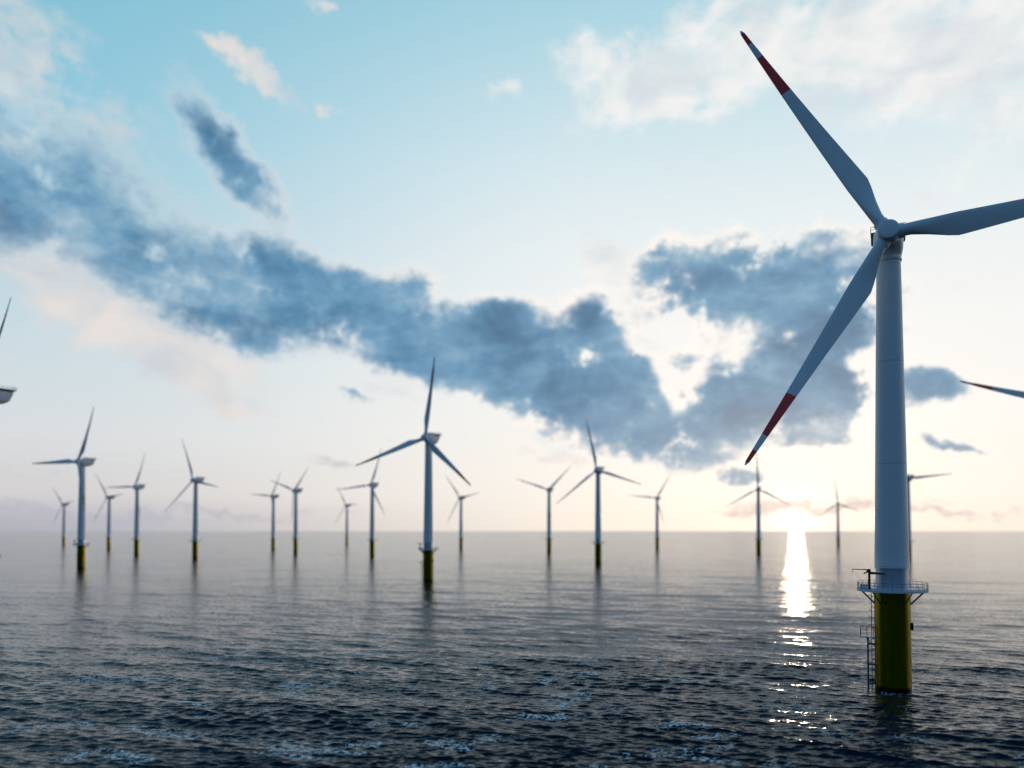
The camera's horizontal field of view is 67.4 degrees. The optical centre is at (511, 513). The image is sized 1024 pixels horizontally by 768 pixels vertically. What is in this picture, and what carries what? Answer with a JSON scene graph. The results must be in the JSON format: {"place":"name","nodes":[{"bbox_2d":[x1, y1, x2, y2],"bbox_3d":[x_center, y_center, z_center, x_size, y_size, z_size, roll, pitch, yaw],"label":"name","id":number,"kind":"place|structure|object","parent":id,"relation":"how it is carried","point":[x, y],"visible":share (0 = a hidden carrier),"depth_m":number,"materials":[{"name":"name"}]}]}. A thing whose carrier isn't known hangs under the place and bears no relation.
{"place":"outdoors","nodes":[
{"label":"outdoors","id":0,"kind":"place"},
{"bbox_2d":[0,531,1023,767],"bbox_3d":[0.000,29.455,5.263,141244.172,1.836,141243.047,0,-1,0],"label":"water","id":1,"kind":"structure","parent":0,"point":[509,649],"depth_m":185.72,"materials":[{"name":"liquid"}]},
{"bbox_2d":[0,297,16,558],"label":"wind turbine","id":2,"kind":"object","parent":1,"relation":"in","point":[6,395],"visible":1,"depth_m":308.78,"materials":[{"name":"white metal"}]},
{"bbox_2d":[52,488,71,544],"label":"wind turbine","id":3,"kind":"object","parent":1,"relation":"in","point":[63,524],"visible":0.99,"depth_m":1568.60,"materials":[{"name":"white metal"}]},
{"bbox_2d":[32,407,96,568],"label":"wind turbine","id":4,"kind":"object","parent":1,"relation":"in","point":[82,464],"visible":1,"depth_m":600.60,"materials":[{"name":"white metal"}]},
{"bbox_2d":[92,474,121,548],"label":"wind turbine","id":5,"kind":"object","parent":1,"relation":"in","point":[109,537],"visible":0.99,"depth_m":1231.29,"materials":[{"name":"white metal"}]},
{"bbox_2d":[105,455,145,554],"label":"wind turbine","id":6,"kind":"object","parent":1,"relation":"in","point":[137,488],"visible":1,"depth_m":944.36,"materials":[{"name":"white metal"}]},
{"bbox_2d":[165,441,216,557],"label":"wind turbine","id":7,"kind":"object","parent":1,"relation":"in","point":[197,480],"visible":1,"depth_m":817.77,"materials":[{"name":"white metal"}]},
{"bbox_2d":[253,474,279,549],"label":"wind turbine","id":8,"kind":"object","parent":1,"relation":"in","point":[273,497],"visible":0.99,"depth_m":1200.34,"materials":[{"name":"white metal"}]},
{"bbox_2d":[270,469,306,552],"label":"wind turbine","id":9,"kind":"object","parent":1,"relation":"in","point":[295,490],"visible":0.99,"depth_m":1034.62,"materials":[{"name":"white metal"}]},
{"bbox_2d":[335,487,355,544],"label":"wind turbine","id":10,"kind":"object","parent":1,"relation":"in","point":[346,533],"visible":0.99,"depth_m":1620.42,"materials":[{"name":"white metal"}]},
{"bbox_2d":[337,448,384,555],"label":"wind turbine","id":11,"kind":"object","parent":1,"relation":"in","point":[372,485],"visible":0.99,"depth_m":909.01,"materials":[{"name":"white metal"}]},
{"bbox_2d":[355,356,470,581],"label":"wind turbine","id":12,"kind":"object","parent":1,"relation":"in","point":[431,439],"visible":0.98,"depth_m":446.23,"materials":[{"name":"white metal"}]},
{"bbox_2d":[445,475,476,548],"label":"wind turbine","id":13,"kind":"object","parent":1,"relation":"in","point":[461,537],"visible":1,"depth_m":1246.67,"materials":[{"name":"white metal"}]},
{"bbox_2d":[518,466,570,552],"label":"wind turbine","id":14,"kind":"object","parent":1,"relation":"in","point":[549,490],"visible":1,"depth_m":1012.75,"materials":[{"name":"white metal"}]},
{"bbox_2d":[556,420,641,563],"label":"wind turbine","id":15,"kind":"object","parent":1,"relation":"in","point":[598,471],"visible":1,"depth_m":685.26,"materials":[{"name":"white metal"}]},
{"bbox_2d":[629,477,668,548],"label":"wind turbine","id":16,"kind":"object","parent":1,"relation":"in","point":[657,498],"visible":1,"depth_m":1269.15,"materials":[{"name":"white metal"}]},
{"bbox_2d":[726,453,789,553],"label":"wind turbine","id":17,"kind":"object","parent":1,"relation":"in","point":[758,538],"visible":0.98,"depth_m":992.34,"materials":[{"name":"white metal"}]},
{"bbox_2d":[818,480,859,545],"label":"wind turbine","id":18,"kind":"object","parent":1,"relation":"in","point":[838,531],"visible":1,"depth_m":1519.57,"materials":[{"name":"white metal"}]},
{"bbox_2d":[740,31,1023,693],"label":"wind turbine","id":19,"kind":"object","parent":1,"relation":"in","point":[892,591],"visible":1,"depth_m":139.72,"materials":[{"name":"white metal"}]},
{"bbox_2d":[907,473,951,559],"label":"wind turbine","id":20,"kind":"object","parent":1,"relation":"in","point":[910,477],"visible":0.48,"depth_m":782.79,"materials":[{"name":"white metal"}]},
{"bbox_2d":[960,381,1023,397],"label":"wind turbine","id":21,"kind":"object","parent":1,"relation":"in","point":[1017,393],"visible":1,"depth_m":329.86,"materials":[{"name":"white metal"}]},
{"bbox_2d":[0,0,1023,530],"label":"sky","id":22,"kind":"structure","parent":0,"point":[250,235],"materials":[{"name":"blue"}]}
]}

